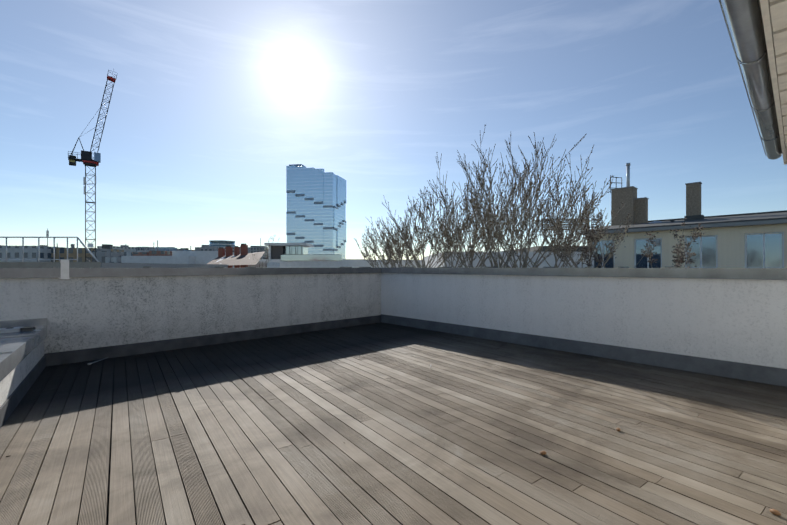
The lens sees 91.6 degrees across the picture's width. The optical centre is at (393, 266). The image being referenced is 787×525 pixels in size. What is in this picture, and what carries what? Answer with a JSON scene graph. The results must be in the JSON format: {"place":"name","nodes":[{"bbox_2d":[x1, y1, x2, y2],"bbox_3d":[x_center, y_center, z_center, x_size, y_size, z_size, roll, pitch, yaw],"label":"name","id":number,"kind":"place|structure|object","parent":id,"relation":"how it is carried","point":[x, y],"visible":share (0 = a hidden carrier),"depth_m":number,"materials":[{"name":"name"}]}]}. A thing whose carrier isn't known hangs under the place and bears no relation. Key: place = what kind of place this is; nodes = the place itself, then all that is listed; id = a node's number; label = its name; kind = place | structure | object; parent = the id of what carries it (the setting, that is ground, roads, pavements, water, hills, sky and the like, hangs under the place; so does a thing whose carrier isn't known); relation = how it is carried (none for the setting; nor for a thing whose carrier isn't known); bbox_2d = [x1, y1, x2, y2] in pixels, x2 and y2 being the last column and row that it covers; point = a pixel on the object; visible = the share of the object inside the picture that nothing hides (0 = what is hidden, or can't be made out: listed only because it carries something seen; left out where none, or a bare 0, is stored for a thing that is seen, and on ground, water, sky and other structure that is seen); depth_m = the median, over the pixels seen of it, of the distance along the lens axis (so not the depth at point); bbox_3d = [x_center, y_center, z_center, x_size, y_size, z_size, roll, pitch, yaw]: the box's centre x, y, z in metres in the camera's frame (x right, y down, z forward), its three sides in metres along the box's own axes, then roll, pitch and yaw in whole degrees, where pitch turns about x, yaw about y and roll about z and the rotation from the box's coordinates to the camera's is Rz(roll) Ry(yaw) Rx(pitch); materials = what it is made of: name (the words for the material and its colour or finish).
{"place":"outdoors","nodes":[
{"label":"outdoors","id":0,"kind":"place"},
{"bbox_2d":[0,327,42,332],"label":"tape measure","id":1,"kind":"object","parent":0,"point":[10,329],"visible":1,"depth_m":4.16,"materials":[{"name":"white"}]},
{"bbox_2d":[0,262,227,267],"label":"neighbour roof","id":2,"kind":"structure","parent":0,"point":[71,265],"depth_m":14.79,"materials":[{"name":"grey concrete"}]},
{"bbox_2d":[0,237,98,261],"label":"neighbour railing","id":3,"kind":"object","parent":2,"relation":"on","point":[54,259],"visible":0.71,"depth_m":15.05,"materials":[{"name":"grey metal"}]},
{"bbox_2d":[0,238,363,267],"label":"distant buildings","id":4,"kind":"structure","parent":0,"point":[241,256],"depth_m":107.45,"materials":[{"name":"brick"}]},
{"bbox_2d":[264,243,341,260],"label":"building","id":5,"kind":"structure","parent":4,"relation":"on","point":[290,251],"depth_m":79.38,"materials":[{"name":"white concrete"}]},
{"bbox_2d":[252,236,279,267],"bbox_3d":[-12.968,-0.159,38.077,2.850,6.326,2.954,0,0,-1],"label":"bare young tree","id":6,"kind":"object","parent":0,"point":[267,255],"visible":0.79,"depth_m":38.16,"materials":[{"name":"brown plant"}]},
{"bbox_2d":[0,0,786,259],"label":"sky","id":7,"kind":"structure","parent":0,"point":[212,101],"materials":[{"name":"blue"}]},
{"bbox_2d":[347,246,593,267],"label":"white building","id":8,"kind":"structure","parent":0,"point":[550,259],"depth_m":15.12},
{"bbox_2d":[541,219,588,230],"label":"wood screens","id":9,"kind":"object","parent":8,"relation":"on","point":[565,221],"visible":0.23,"depth_m":15.42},
{"bbox_2d":[581,210,786,267],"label":"cream building","id":10,"kind":"structure","parent":0,"point":[753,240],"depth_m":18.49,"materials":[{"name":"beige paint"}]},
{"bbox_2d":[610,163,703,225],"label":"chimneys","id":11,"kind":"object","parent":10,"relation":"on","point":[634,205],"visible":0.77,"depth_m":23.99,"materials":[{"name":"brick"}]},
{"bbox_2d":[760,0,786,164],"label":"roof eave","id":12,"kind":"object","parent":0,"point":[774,15],"depth_m":1.97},
{"bbox_2d":[718,0,781,159],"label":"rain gutter","id":13,"kind":"object","parent":12,"relation":"attached to","point":[743,19],"visible":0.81,"depth_m":2.15,"materials":[{"name":"grey metal"}]},
{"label":"building","id":14,"kind":"structure","parent":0},
{"bbox_2d":[0,340,45,428],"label":"ledge wall","id":15,"kind":"structure","parent":14,"relation":"on","point":[18,380],"depth_m":3.44,"materials":[{"name":"grey concrete"}]},
{"bbox_2d":[0,318,46,381],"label":"ledge","id":16,"kind":"object","parent":15,"relation":"on","point":[16,348],"visible":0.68,"depth_m":3.73,"materials":[{"name":"grey concrete"}]},
{"bbox_2d":[19,359,194,524],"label":"deck board gaps","id":17,"kind":"object","parent":14,"relation":"on","point":[107,519],"depth_m":2.42,"materials":[{"name":"black"}]},
{"bbox_2d":[0,322,786,524],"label":"terrace deck","id":18,"kind":"structure","parent":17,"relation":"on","point":[456,429],"depth_m":2.68,"materials":[{"name":"brown wood"}]},
{"bbox_2d":[6,322,769,524],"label":"leaf litter","id":19,"kind":"object","parent":18,"relation":"on","point":[411,367],"visible":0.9,"depth_m":5.49,"materials":[{"name":"brown plant"}]},
{"bbox_2d":[540,428,780,515],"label":"dry leaves","id":20,"kind":"object","parent":18,"relation":"on","point":[775,512],"visible":1,"depth_m":1.86,"materials":[{"name":"brown plant"}]},
{"bbox_2d":[0,273,380,365],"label":"parapet wall","id":21,"kind":"structure","parent":14,"relation":"on","point":[93,318],"depth_m":5.60,"materials":[{"name":"paint"}]},
{"bbox_2d":[0,267,380,278],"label":"parapet coping","id":22,"kind":"object","parent":21,"relation":"on","point":[53,272],"visible":0.81,"depth_m":5.47,"materials":[{"name":"metal"}]},
{"bbox_2d":[59,260,70,279],"bbox_3d":[-4.083,0.035,4.749,0.110,0.245,0.096,0,0,-43],"label":"post","id":23,"kind":"object","parent":22,"relation":"attached to","point":[64,265],"visible":0.88,"depth_m":4.71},
{"bbox_2d":[381,273,786,386],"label":"parapet wall","id":24,"kind":"structure","parent":14,"relation":"on","point":[733,328],"depth_m":4.94,"materials":[{"name":"paint"}]},
{"bbox_2d":[381,267,786,279],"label":"parapet coping","id":25,"kind":"object","parent":24,"relation":"on","point":[740,273],"visible":1,"depth_m":4.90,"materials":[{"name":"metal"}]},
{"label":"planter soil","id":26,"kind":"structure","parent":0,"visible":0},
{"bbox_2d":[362,172,627,267],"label":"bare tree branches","id":27,"kind":"object","parent":26,"relation":"on","point":[514,264],"visible":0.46,"depth_m":7.41,"materials":[{"name":"brown plant"}]},
{"bbox_2d":[354,125,633,267],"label":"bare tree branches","id":28,"kind":"object","parent":27,"relation":"attached to","point":[474,204],"visible":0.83,"depth_m":7.26,"materials":[{"name":"brown plant"}]},
{"bbox_2d":[586,234,688,267],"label":"tree branches","id":29,"kind":"object","parent":26,"relation":"on","point":[637,263],"visible":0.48,"depth_m":5.70,"materials":[{"name":"brown plant"}]},
{"bbox_2d":[580,210,704,267],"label":"shrubs","id":30,"kind":"object","parent":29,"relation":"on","point":[677,256],"visible":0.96,"depth_m":5.29,"materials":[{"name":"brown plant"}]},
{"label":"ground","id":31,"kind":"structure","parent":0,"visible":0},
{"bbox_2d":[68,69,116,261],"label":"tower crane","id":32,"kind":"object","parent":31,"relation":"on","point":[86,159],"visible":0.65,"depth_m":67.01,"materials":[{"name":"grey metal"}]},
{"bbox_2d":[209,240,234,245],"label":"building","id":33,"kind":"structure","parent":31,"relation":"on","point":[221,243],"depth_m":405.79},
{"bbox_2d":[286,164,345,258],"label":"high-rise building","id":34,"kind":"structure","parent":31,"relation":"on","point":[316,209],"depth_m":393.94,"materials":[{"name":"blue glass"}]}
]}

